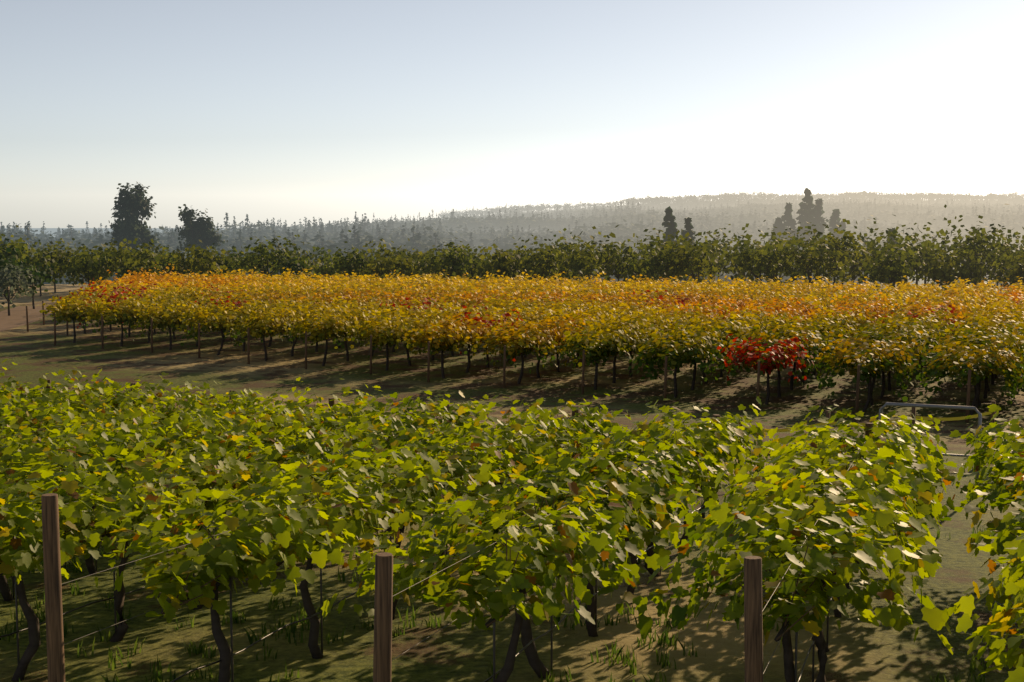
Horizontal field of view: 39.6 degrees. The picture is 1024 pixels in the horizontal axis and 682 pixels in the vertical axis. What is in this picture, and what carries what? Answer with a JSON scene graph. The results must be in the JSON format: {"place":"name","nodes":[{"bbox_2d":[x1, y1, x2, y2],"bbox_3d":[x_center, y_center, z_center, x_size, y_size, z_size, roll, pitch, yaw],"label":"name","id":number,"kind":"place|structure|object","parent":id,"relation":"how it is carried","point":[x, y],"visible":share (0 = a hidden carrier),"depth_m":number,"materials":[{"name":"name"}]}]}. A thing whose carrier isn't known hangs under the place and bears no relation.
{"place":"outdoors","nodes":[
{"label":"outdoors","id":0,"kind":"place"},
{"bbox_2d":[0,301,56,331],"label":"dirt road","id":1,"kind":"structure","parent":0,"point":[17,318],"depth_m":85.64,"materials":[{"name":"brown soil"}]},
{"bbox_2d":[0,200,1023,681],"bbox_3d":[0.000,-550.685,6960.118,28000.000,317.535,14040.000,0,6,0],"label":"ground","id":2,"kind":"structure","parent":0,"point":[856,652],"depth_m":18.73,"materials":[{"name":"brown soil"}]},
{"bbox_2d":[12,442,857,681],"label":"trellis stakes","id":3,"kind":"object","parent":2,"relation":"on","point":[494,663],"visible":0.06,"depth_m":13.90,"materials":[{"name":"brown wood"}]},
{"bbox_2d":[41,379,873,681],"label":"wooden posts","id":4,"kind":"object","parent":2,"relation":"on","point":[383,615],"visible":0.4,"depth_m":9.53,"materials":[{"name":"brown wood"}]},
{"bbox_2d":[2,393,865,673],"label":"trellis wires","id":5,"kind":"object","parent":4,"relation":"attached to","point":[393,595],"visible":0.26,"depth_m":11.22,"materials":[{"name":"grey metal"}]},
{"bbox_2d":[0,475,849,681],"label":"trellis drip hoses","id":6,"kind":"object","parent":5,"relation":"hanging from","point":[486,680],"visible":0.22,"depth_m":13.81,"materials":[{"name":"black plastic"}]},
{"bbox_2d":[0,284,997,306],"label":"dirt road","id":7,"kind":"structure","parent":2,"relation":"on","point":[62,290],"depth_m":111.56,"materials":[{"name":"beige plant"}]},
{"bbox_2d":[0,464,1016,681],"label":"grass tufts","id":8,"kind":"object","parent":2,"relation":"on","point":[663,638],"visible":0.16,"depth_m":15.42,"materials":[{"name":"green plant"}]},
{"bbox_2d":[26,282,995,463],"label":"fence posts","id":9,"kind":"object","parent":2,"relation":"on","point":[828,414],"visible":0.33,"depth_m":31.90,"materials":[{"name":"brown wood"}]},
{"bbox_2d":[748,412,991,431],"bbox_3d":[7.693,1.715,30.296,7.024,0.310,0.031,-3,7,-28],"label":"hose","id":10,"kind":"object","parent":9,"relation":"attached to","point":[895,420],"visible":0.52,"depth_m":30.87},
{"bbox_2d":[0,359,1023,681],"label":"vine","id":11,"kind":"object","parent":2,"relation":"on","point":[90,451],"depth_m":14.18,"materials":[{"name":"green plant"}]},
{"bbox_2d":[0,187,1023,284],"bbox_3d":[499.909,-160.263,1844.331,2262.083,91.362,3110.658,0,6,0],"label":"forest trees","id":12,"kind":"object","parent":2,"relation":"on","point":[472,228],"visible":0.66,"depth_m":1315.84,"materials":[{"name":"plant"}]},
{"bbox_2d":[0,182,1023,315],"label":"trees","id":13,"kind":"object","parent":2,"relation":"on","point":[21,267],"depth_m":103.15,"materials":[{"name":"green plant"}]},
{"bbox_2d":[54,313,971,422],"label":"trellis posts","id":14,"kind":"object","parent":2,"relation":"on","point":[665,376],"visible":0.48,"depth_m":50.18,"materials":[{"name":"brown wood"}]},
{"bbox_2d":[39,264,1023,414],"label":"vine","id":15,"kind":"object","parent":2,"relation":"on","point":[651,318],"depth_m":58.79,"materials":[{"name":"yellow plant"}]},
{"bbox_2d":[878,402,981,478],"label":"metal gate","id":16,"kind":"structure","parent":2,"relation":"on","point":[934,406],"depth_m":26.80,"materials":[{"name":"silver metal"}]},
{"bbox_2d":[0,0,1023,227],"label":"sky","id":17,"kind":"structure","parent":0,"point":[291,111],"materials":[{"name":"blue"}]}
]}

